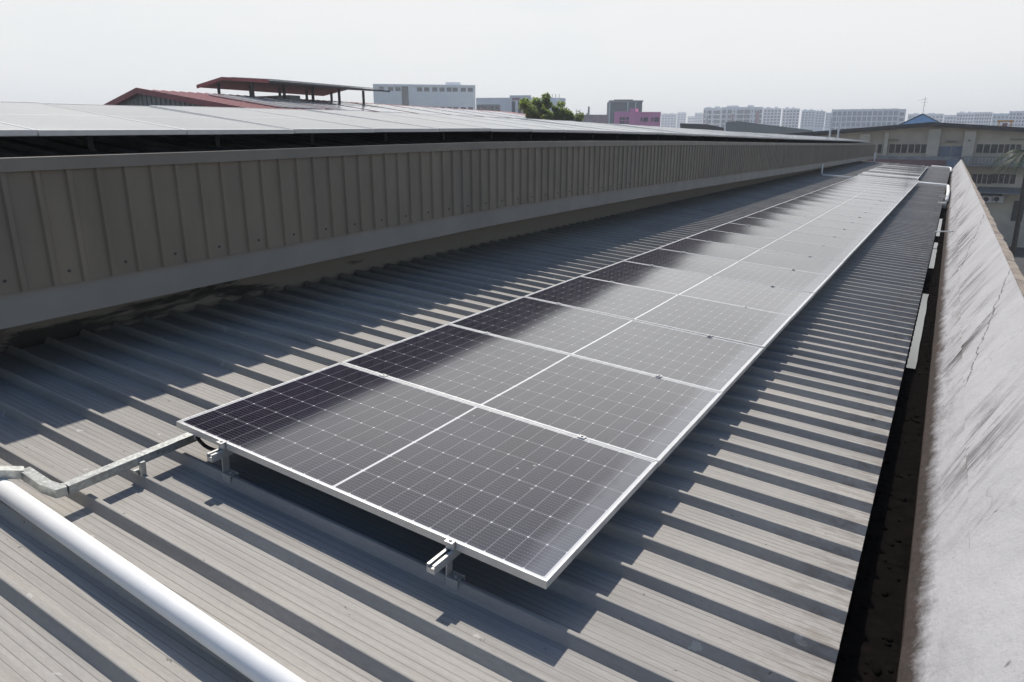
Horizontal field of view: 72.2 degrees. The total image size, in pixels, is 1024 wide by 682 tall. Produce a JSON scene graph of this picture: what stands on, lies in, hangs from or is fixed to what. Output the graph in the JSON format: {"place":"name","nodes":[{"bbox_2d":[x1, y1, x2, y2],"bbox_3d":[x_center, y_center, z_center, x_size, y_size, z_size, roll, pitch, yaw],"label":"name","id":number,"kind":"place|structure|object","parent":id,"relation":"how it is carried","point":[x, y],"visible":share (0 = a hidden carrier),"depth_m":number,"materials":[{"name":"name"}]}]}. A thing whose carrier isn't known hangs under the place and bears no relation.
{"place":"outdoors","nodes":[
{"label":"outdoors","id":0,"kind":"place"},
{"bbox_2d":[391,105,475,115],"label":"solar panel block","id":1,"kind":"structure","parent":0,"point":[436,111],"depth_m":57.21,"materials":[{"name":"grey glass"}]},
{"bbox_2d":[0,0,1023,130],"label":"sky","id":2,"kind":"structure","parent":0,"point":[689,57],"materials":[{"name":"white"}]},
{"bbox_2d":[572,107,607,123],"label":"building","id":3,"kind":"structure","parent":0,"point":[588,117],"depth_m":189.84,"materials":[{"name":"grey concrete"}]},
{"bbox_2d":[661,113,676,127],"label":"apartment block","id":4,"kind":"structure","parent":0,"point":[668,120],"depth_m":1026.43,"materials":[{"name":"paint"}]},
{"bbox_2d":[676,112,685,127],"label":"apartment block","id":5,"kind":"structure","parent":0,"point":[681,117],"depth_m":1068.60,"materials":[{"name":"paint"}]},
{"bbox_2d":[694,112,702,123],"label":"apartment block","id":6,"kind":"structure","parent":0,"point":[698,118],"depth_m":1062.81,"materials":[{"name":"paint"}]},
{"bbox_2d":[680,123,723,130],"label":"dark shed","id":7,"kind":"structure","parent":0,"point":[698,126],"depth_m":111.14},
{"bbox_2d":[703,106,720,126],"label":"apartment block","id":8,"kind":"structure","parent":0,"point":[711,116],"depth_m":514.81,"materials":[{"name":"paint"}]},
{"bbox_2d":[720,105,762,130],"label":"apartment block","id":9,"kind":"structure","parent":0,"point":[749,113],"depth_m":490.67,"materials":[{"name":"white paint"}]},
{"bbox_2d":[762,107,781,125],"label":"apartment block","id":10,"kind":"structure","parent":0,"point":[771,116],"depth_m":556.95,"materials":[{"name":"paint"}]},
{"bbox_2d":[781,107,799,127],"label":"apartment block","id":11,"kind":"structure","parent":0,"point":[790,118],"depth_m":570.59,"materials":[{"name":"paint"}]},
{"bbox_2d":[800,109,815,129],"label":"apartment block","id":12,"kind":"structure","parent":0,"point":[807,119],"depth_m":619.40,"materials":[{"name":"paint"}]},
{"bbox_2d":[813,110,825,131],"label":"apartment block","id":13,"kind":"structure","parent":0,"point":[819,120],"depth_m":616.24,"materials":[{"name":"paint"}]},
{"bbox_2d":[824,112,831,130],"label":"apartment block","id":14,"kind":"structure","parent":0,"point":[827,122],"depth_m":631.40,"materials":[{"name":"paint"}]},
{"bbox_2d":[831,108,898,129],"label":"apartment block","id":15,"kind":"structure","parent":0,"point":[857,118],"depth_m":412.50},
{"bbox_2d":[907,113,943,122],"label":"apartment block","id":16,"kind":"structure","parent":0,"point":[939,117],"depth_m":578.74,"materials":[{"name":"paint"}]},
{"bbox_2d":[943,115,956,122],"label":"apartment block","id":17,"kind":"structure","parent":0,"point":[949,118],"depth_m":573.51,"materials":[{"name":"paint"}]},
{"bbox_2d":[955,111,974,123],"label":"apartment block","id":18,"kind":"structure","parent":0,"point":[964,118],"depth_m":503.32,"materials":[{"name":"paint"}]},
{"bbox_2d":[973,112,992,124],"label":"apartment block","id":19,"kind":"structure","parent":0,"point":[982,118],"depth_m":481.71,"materials":[{"name":"paint"}]},
{"bbox_2d":[991,113,1008,125],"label":"apartment block","id":20,"kind":"structure","parent":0,"point":[999,116],"depth_m":477.05,"materials":[{"name":"paint"}]},
{"bbox_2d":[1007,111,1023,126],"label":"apartment block","id":21,"kind":"structure","parent":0,"point":[1017,117],"depth_m":440.18,"materials":[{"name":"paint"}]},
{"bbox_2d":[1008,247,1023,275],"bbox_3d":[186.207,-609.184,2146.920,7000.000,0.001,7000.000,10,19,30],"label":"ground","id":22,"kind":"structure","parent":0,"point":[1019,258],"depth_m":58.30,"materials":[{"name":"concrete"}]},
{"bbox_2d":[104,77,525,116],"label":"red roof building","id":23,"kind":"structure","parent":22,"relation":"on","point":[139,97],"depth_m":45.58,"materials":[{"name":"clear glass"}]},
{"bbox_2d":[207,94,324,108],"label":"solar panel block","id":24,"kind":"structure","parent":23,"relation":"on","point":[268,102],"depth_m":43.00,"materials":[{"name":"grey glass"}]},
{"bbox_2d":[264,97,372,111],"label":"solar panel block","id":25,"kind":"structure","parent":23,"relation":"on","point":[321,105],"depth_m":46.55,"materials":[{"name":"grey glass"}]},
{"bbox_2d":[316,101,410,112],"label":"solar panel block","id":26,"kind":"structure","parent":23,"relation":"on","point":[365,107],"depth_m":50.12,"materials":[{"name":"grey glass"}]},
{"bbox_2d":[355,103,448,114],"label":"solar panel block","id":27,"kind":"structure","parent":23,"relation":"on","point":[401,109],"depth_m":53.70,"materials":[{"name":"grey glass"}]},
{"bbox_2d":[424,107,507,117],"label":"solar panel block","id":28,"kind":"structure","parent":23,"relation":"on","point":[470,113],"depth_m":60.75,"materials":[{"name":"grey glass"}]},
{"bbox_2d":[455,109,523,118],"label":"solar panel block","id":29,"kind":"structure","parent":23,"relation":"on","point":[495,114],"depth_m":64.29,"materials":[{"name":"grey glass"}]},
{"bbox_2d":[479,110,525,117],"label":"solar panel block","id":30,"kind":"structure","parent":23,"relation":"on","point":[511,114],"depth_m":68.22,"materials":[{"name":"grey glass"}]},
{"bbox_2d":[373,82,475,109],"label":"industrial building","id":31,"kind":"structure","parent":22,"relation":"on","point":[457,95],"depth_m":281.14,"materials":[{"name":"white paint"}]},
{"bbox_2d":[0,161,950,681],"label":"warehouse","id":32,"kind":"structure","parent":22,"relation":"on","point":[758,525],"depth_m":3.54,"materials":[{"name":"metal"}]},
{"bbox_2d":[0,432,196,498],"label":"cable trunking","id":33,"kind":"object","parent":32,"relation":"on","point":[37,480],"visible":0.92,"depth_m":3.40,"materials":[{"name":"metal"}]},
{"bbox_2d":[194,435,215,450],"bbox_3d":[-1.506,0.556,3.779,0.542,0.044,0.163,3,16,9],"label":"cable","id":34,"kind":"object","parent":33,"relation":"attached to","point":[202,443],"visible":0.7,"depth_m":3.78,"materials":[{"name":"black rubber"}]},
{"bbox_2d":[0,478,305,681],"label":"pvc pipe","id":35,"kind":"object","parent":32,"relation":"on","point":[242,656],"visible":1,"depth_m":2.66,"materials":[{"name":"plastic"}]},
{"bbox_2d":[0,132,875,352],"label":"raised building","id":36,"kind":"structure","parent":32,"relation":"on","point":[123,230],"depth_m":6.36,"materials":[{"name":"painted corrugated metal cladding"}]},
{"bbox_2d":[0,131,860,150],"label":"mounting rail","id":37,"kind":"object","parent":36,"relation":"on","point":[90,142],"visible":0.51,"depth_m":8.83,"materials":[{"name":"metal"}]},
{"bbox_2d":[0,122,36,135],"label":"solar module","id":38,"kind":"object","parent":37,"relation":"on","point":[6,129],"visible":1,"depth_m":4.42,"materials":[{"name":"grey glass"}]},
{"bbox_2d":[0,101,186,135],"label":"solar module","id":39,"kind":"object","parent":37,"relation":"on","point":[42,119],"visible":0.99,"depth_m":5.19,"materials":[{"name":"grey glass"}]},
{"bbox_2d":[43,103,293,134],"bbox_3d":[-3.089,-1.986,6.255,2.108,0.037,1.045,17,23,28],"label":"solar module","id":40,"kind":"object","parent":37,"relation":"on","point":[192,123],"visible":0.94,"depth_m":6.13,"materials":[{"name":"grey glass"}]},
{"bbox_2d":[242,108,438,131],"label":"solar module","id":41,"kind":"object","parent":37,"relation":"on","point":[382,126],"visible":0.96,"depth_m":7.87,"materials":[{"name":"grey glass"}]},
{"bbox_2d":[307,109,489,131],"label":"solar module","id":42,"kind":"object","parent":37,"relation":"on","point":[442,126],"visible":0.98,"depth_m":8.75,"materials":[{"name":"grey glass"}]},
{"bbox_2d":[377,112,531,131],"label":"solar module","id":43,"kind":"object","parent":37,"relation":"on","point":[494,127],"visible":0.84,"depth_m":9.67,"materials":[{"name":"grey glass"}]},
{"bbox_2d":[416,113,566,131],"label":"solar module","id":44,"kind":"object","parent":37,"relation":"on","point":[539,129],"visible":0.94,"depth_m":10.53,"materials":[{"name":"grey glass"}]},
{"bbox_2d":[458,115,596,132],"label":"solar module","id":45,"kind":"object","parent":37,"relation":"on","point":[570,129],"visible":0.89,"depth_m":11.37,"materials":[{"name":"grey glass"}]},
{"bbox_2d":[520,118,644,133],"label":"solar module","id":46,"kind":"object","parent":37,"relation":"on","point":[608,128],"visible":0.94,"depth_m":13.10,"materials":[{"name":"grey glass"}]},
{"bbox_2d":[554,120,663,133],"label":"solar module","id":47,"kind":"object","parent":37,"relation":"on","point":[650,132],"visible":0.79,"depth_m":14.02,"materials":[{"name":"grey glass"}]},
{"bbox_2d":[584,122,680,134],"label":"solar module","id":48,"kind":"object","parent":37,"relation":"on","point":[669,133],"visible":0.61,"depth_m":14.94,"materials":[{"name":"grey glass"}]},
{"bbox_2d":[600,123,696,135],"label":"solar module","id":49,"kind":"object","parent":37,"relation":"on","point":[682,133],"visible":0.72,"depth_m":15.77,"materials":[{"name":"grey glass"}]},
{"bbox_2d":[611,123,709,135],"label":"solar module","id":50,"kind":"object","parent":37,"relation":"on","point":[699,134],"visible":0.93,"depth_m":16.54,"materials":[{"name":"grey glass"}]},
{"bbox_3d":[7.897,-7.204,24.671,0.080,0.359,53.000,10,19,30],"label":"mounting rail","id":51,"kind":"object","parent":36,"relation":"on","visible":0},
{"bbox_2d":[150,105,375,132],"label":"solar module","id":52,"kind":"object","parent":51,"relation":"on","point":[301,125],"visible":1,"depth_m":6.99,"materials":[{"name":"grey glass"}]},
{"bbox_2d":[493,117,622,132],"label":"solar module","id":53,"kind":"object","parent":51,"relation":"on","point":[589,128],"visible":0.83,"depth_m":12.27,"materials":[{"name":"grey glass"}]},
{"bbox_2d":[651,126,732,136],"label":"solar module","id":54,"kind":"object","parent":51,"relation":"on","point":[723,135],"visible":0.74,"depth_m":18.34,"materials":[{"name":"grey glass"}]},
{"bbox_2d":[207,178,862,483],"bbox_3d":[6.843,-3.140,16.728,0.067,0.242,32.123,14,21,29],"label":"mounting rail","id":55,"kind":"object","parent":32,"relation":"on","point":[223,454],"visible":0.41,"depth_m":3.63,"materials":[{"name":"metal"}]},
{"bbox_2d":[524,276,792,350],"bbox_3d":[1.399,-0.321,6.756,2.278,0.036,1.219,14,21,29],"label":"solar module","id":56,"kind":"object","parent":55,"relation":"on","point":[745,325],"visible":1,"depth_m":6.66,"materials":[{"name":"grey glass"}]},
{"bbox_2d":[623,248,830,295],"bbox_3d":[2.678,-0.897,8.773,2.278,0.035,1.219,14,21,29],"label":"solar module","id":57,"kind":"object","parent":55,"relation":"on","point":[809,282],"visible":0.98,"depth_m":8.70,"materials":[{"name":"grey glass"}]},
{"bbox_2d":[825,186,906,196],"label":"solar module","id":58,"kind":"object","parent":55,"relation":"on","point":[866,191],"visible":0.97,"depth_m":21.91,"materials":[{"name":"grey glass"}]},
{"bbox_2d":[830,184,908,193],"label":"solar module","id":59,"kind":"object","parent":55,"relation":"on","point":[872,189],"visible":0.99,"depth_m":22.89,"materials":[{"name":"grey glass"}]},
{"bbox_2d":[836,182,910,191],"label":"solar module","id":60,"kind":"object","parent":55,"relation":"on","point":[873,186],"visible":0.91,"depth_m":23.93,"materials":[{"name":"grey glass"}]},
{"bbox_2d":[841,181,912,189],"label":"solar module","id":61,"kind":"object","parent":55,"relation":"on","point":[894,186],"visible":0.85,"depth_m":24.97,"materials":[{"name":"grey glass"}]},
{"bbox_2d":[844,179,914,186],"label":"solar module","id":62,"kind":"object","parent":55,"relation":"on","point":[884,183],"visible":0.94,"depth_m":25.96,"materials":[{"name":"grey glass"}]},
{"bbox_2d":[850,178,915,186],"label":"solar module","id":63,"kind":"object","parent":55,"relation":"on","point":[883,181],"visible":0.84,"depth_m":26.99,"materials":[{"name":"grey glass"}]},
{"bbox_2d":[853,176,917,183],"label":"solar module","id":64,"kind":"object","parent":55,"relation":"on","point":[886,179],"visible":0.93,"depth_m":27.98,"materials":[{"name":"grey glass"}]},
{"bbox_2d":[858,175,918,181],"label":"solar module","id":65,"kind":"object","parent":55,"relation":"on","point":[888,178],"visible":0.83,"depth_m":29.05,"materials":[{"name":"grey glass"}]},
{"bbox_2d":[427,197,884,590],"bbox_3d":[8.058,-2.826,16.014,0.067,0.242,32.178,14,21,29],"label":"mounting rail","id":66,"kind":"object","parent":32,"relation":"on","point":[442,559],"visible":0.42,"depth_m":2.89,"materials":[{"name":"metal"}]},
{"bbox_2d":[176,362,657,588],"bbox_3d":[-0.520,0.549,3.733,2.278,0.035,1.219,14,21,29],"label":"solar module","id":67,"kind":"object","parent":66,"relation":"on","point":[535,504],"visible":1,"depth_m":3.54,"materials":[{"name":"black glass"}]},
{"bbox_2d":[341,324,722,466],"bbox_3d":[0.120,0.261,4.740,2.278,0.035,1.219,14,21,29],"label":"solar module","id":68,"kind":"object","parent":66,"relation":"on","point":[652,417],"visible":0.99,"depth_m":4.61,"materials":[{"name":"black glass"}]},
{"bbox_2d":[448,296,763,395],"bbox_3d":[0.757,-0.028,5.750,2.278,0.035,1.219,14,21,29],"label":"solar module","id":69,"kind":"object","parent":66,"relation":"on","point":[709,362],"visible":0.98,"depth_m":5.65,"materials":[{"name":"black glass"}]},
{"bbox_2d":[581,261,813,319],"bbox_3d":[2.038,-0.607,7.765,2.278,0.038,1.219,14,21,29],"label":"solar module","id":70,"kind":"object","parent":66,"relation":"on","point":[791,302],"visible":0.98,"depth_m":7.70,"materials":[{"name":"grey glass"}]},
{"bbox_2d":[658,238,843,276],"bbox_3d":[3.317,-1.187,9.781,2.278,0.036,1.219,14,21,29],"label":"solar module","id":71,"kind":"object","parent":66,"relation":"on","point":[769,258],"visible":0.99,"depth_m":9.73,"materials":[{"name":"grey glass"}]},
{"bbox_2d":[686,230,854,262],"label":"solar module","id":72,"kind":"object","parent":66,"relation":"on","point":[808,249],"visible":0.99,"depth_m":10.74,"materials":[{"name":"grey glass"}]},
{"bbox_2d":[709,223,863,251],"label":"solar module","id":73,"kind":"object","parent":66,"relation":"on","point":[839,242],"visible":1,"depth_m":11.76,"materials":[{"name":"grey glass"}]},
{"bbox_2d":[728,217,870,241],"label":"solar module","id":74,"kind":"object","parent":66,"relation":"on","point":[818,230],"visible":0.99,"depth_m":12.77,"materials":[{"name":"grey glass"}]},
{"bbox_2d":[745,211,876,233],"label":"solar module","id":75,"kind":"object","parent":66,"relation":"on","point":[817,222],"visible":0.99,"depth_m":13.78,"materials":[{"name":"grey glass"}]},
{"bbox_2d":[761,207,882,226],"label":"solar module","id":76,"kind":"object","parent":66,"relation":"on","point":[844,218],"visible":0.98,"depth_m":14.81,"materials":[{"name":"grey glass"}]},
{"bbox_2d":[772,203,886,219],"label":"solar module","id":77,"kind":"object","parent":66,"relation":"on","point":[835,211],"visible":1,"depth_m":15.81,"materials":[{"name":"grey glass"}]},
{"bbox_2d":[783,199,891,215],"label":"solar module","id":78,"kind":"object","parent":66,"relation":"on","point":[844,207],"visible":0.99,"depth_m":16.83,"materials":[{"name":"grey glass"}]},
{"bbox_2d":[794,196,894,209],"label":"solar module","id":79,"kind":"object","parent":66,"relation":"on","point":[868,205],"visible":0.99,"depth_m":17.85,"materials":[{"name":"grey glass"}]},
{"bbox_2d":[803,193,897,206],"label":"solar module","id":80,"kind":"object","parent":66,"relation":"on","point":[895,204],"visible":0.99,"depth_m":18.85,"materials":[{"name":"grey glass"}]},
{"bbox_2d":[811,191,901,203],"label":"solar module","id":81,"kind":"object","parent":66,"relation":"on","point":[898,201],"visible":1,"depth_m":19.85,"materials":[{"name":"grey glass"}]},
{"bbox_2d":[817,188,903,200],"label":"solar module","id":82,"kind":"object","parent":66,"relation":"on","point":[862,193],"visible":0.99,"depth_m":20.88,"materials":[{"name":"grey glass"}]},
{"bbox_2d":[917,182,949,201],"bbox_3d":[15.651,-5.643,26.310,1.329,0.347,6.556,10,19,30],"label":"conduit pipe","id":83,"kind":"object","parent":32,"relation":"on","point":[940,184],"visible":0.96,"depth_m":28.73,"materials":[{"name":"white plastic"}]},
{"bbox_2d":[896,159,1023,681],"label":"parapet wall","id":84,"kind":"structure","parent":32,"relation":"on","point":[964,612],"depth_m":3.90,"materials":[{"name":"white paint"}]},
{"bbox_2d":[476,95,531,113],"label":"factory building","id":85,"kind":"structure","parent":22,"relation":"on","point":[511,104],"depth_m":241.26,"materials":[{"name":"white paint"}]},
{"bbox_2d":[518,92,554,119],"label":"tree","id":86,"kind":"object","parent":22,"relation":"on","point":[535,109],"visible":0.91,"depth_m":58.44,"materials":[{"name":"green plant"}]},
{"bbox_2d":[536,94,565,111],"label":"factory building","id":87,"kind":"structure","parent":22,"relation":"on","point":[555,100],"depth_m":235.12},
{"bbox_2d":[545,101,573,120],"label":"tree","id":88,"kind":"object","parent":22,"relation":"on","point":[564,114],"visible":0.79,"depth_m":58.38,"materials":[{"name":"green plant"}]},
{"bbox_2d":[571,111,583,121],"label":"tree","id":89,"kind":"object","parent":22,"relation":"on","point":[581,116],"visible":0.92,"depth_m":58.64,"materials":[{"name":"green plant"}]},
{"bbox_2d":[607,99,642,123],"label":"industrial building","id":90,"kind":"structure","parent":22,"relation":"on","point":[619,105],"depth_m":277.26,"materials":[{"name":"paint"}]},
{"bbox_2d":[614,108,637,124],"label":"pink building","id":91,"kind":"structure","parent":22,"relation":"on","point":[628,117],"depth_m":174.13,"materials":[{"name":"paint"}]},
{"bbox_2d":[635,112,660,126],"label":"pink building","id":92,"kind":"structure","parent":22,"relation":"on","point":[648,118],"depth_m":173.63,"materials":[{"name":"paint"}]},
{"bbox_2d":[726,121,812,133],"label":"grey shed","id":93,"kind":"structure","parent":22,"relation":"on","point":[737,126],"depth_m":99.65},
{"bbox_2d":[897,109,905,124],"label":"apartment block","id":94,"kind":"structure","parent":22,"relation":"on","point":[901,115],"depth_m":404.15,"materials":[{"name":"paint"}]},
{"bbox_2d":[785,122,1023,247],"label":"cream building","id":95,"kind":"structure","parent":22,"relation":"on","point":[978,150],"depth_m":64.65,"materials":[{"name":"paint"}]},
{"bbox_2d":[888,144,907,153],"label":"window","id":96,"kind":"structure","parent":95,"relation":"in","point":[893,148],"depth_m":67.42,"materials":[{"name":"grey glass"}]},
{"bbox_2d":[888,114,943,129],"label":"blue roof","id":97,"kind":"structure","parent":95,"relation":"on","point":[922,118],"depth_m":74.36,"materials":[{"name":"metal"}]},
{"bbox_2d":[907,144,926,153],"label":"window","id":98,"kind":"structure","parent":95,"relation":"in","point":[912,148],"depth_m":66.60,"materials":[{"name":"grey glass"}]},
{"bbox_2d":[938,146,950,156],"bbox_3d":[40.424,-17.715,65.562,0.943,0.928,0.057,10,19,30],"label":"blue door","id":99,"kind":"structure","parent":95,"relation":"in","point":[944,151],"depth_m":65.53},
{"bbox_2d":[951,146,962,156],"bbox_3d":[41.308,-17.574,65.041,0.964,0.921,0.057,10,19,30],"label":"blue door","id":100,"kind":"structure","parent":95,"relation":"in","point":[956,151],"depth_m":65.06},
{"bbox_2d":[971,173,993,183],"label":"window","id":101,"kind":"structure","parent":95,"relation":"in","point":[978,178],"depth_m":64.55,"materials":[{"name":"grey glass"}]},
{"bbox_2d":[975,144,998,153],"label":"window","id":102,"kind":"structure","parent":95,"relation":"in","point":[980,148],"depth_m":63.81,"materials":[{"name":"grey glass"}]},
{"bbox_2d":[992,196,1003,202],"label":"air conditioner","id":103,"kind":"object","parent":95,"relation":"attached to","point":[997,199],"visible":1,"depth_m":63.89,"materials":[{"name":"white paint"}]},
{"bbox_2d":[976,186,1020,197],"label":"awning","id":104,"kind":"object","parent":95,"relation":"attached to","point":[1002,190],"visible":0.79,"depth_m":62.95,"materials":[{"name":"metal"}]},
{"bbox_2d":[992,173,1016,183],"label":"window","id":105,"kind":"structure","parent":95,"relation":"in","point":[999,178],"depth_m":63.70,"materials":[{"name":"grey glass"}]},
{"bbox_2d":[997,144,1021,153],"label":"window","id":106,"kind":"structure","parent":95,"relation":"in","point":[1002,148],"depth_m":63.02,"materials":[{"name":"grey glass"}]},
{"bbox_2d":[1010,201,1023,220],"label":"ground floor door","id":107,"kind":"structure","parent":95,"relation":"in","point":[1015,207],"depth_m":63.81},
{"bbox_2d":[987,149,1023,257],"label":"palm tree","id":108,"kind":"object","parent":22,"relation":"on","point":[1020,155],"visible":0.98,"depth_m":41.86,"materials":[{"name":"green plant"}]},
{"bbox_3d":[20.456,-9.350,38.352,0.067,0.241,19.767,14,21,29],"label":"mounting rail","id":109,"kind":"object","parent":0,"visible":0},
{"bbox_2d":[858,173,917,179],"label":"solar module","id":110,"kind":"object","parent":109,"relation":"on","point":[888,176],"visible":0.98,"depth_m":30.36,"materials":[{"name":"grey glass"}]},
{"bbox_3d":[21.682,-9.043,37.662,0.067,0.241,19.767,14,21,29],"label":"mounting rail","id":111,"kind":"object","parent":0,"visible":0},
{"bbox_2d":[863,172,918,178],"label":"solar module","id":112,"kind":"object","parent":111,"relation":"on","point":[891,175],"visible":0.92,"depth_m":31.53,"materials":[{"name":"grey glass"}]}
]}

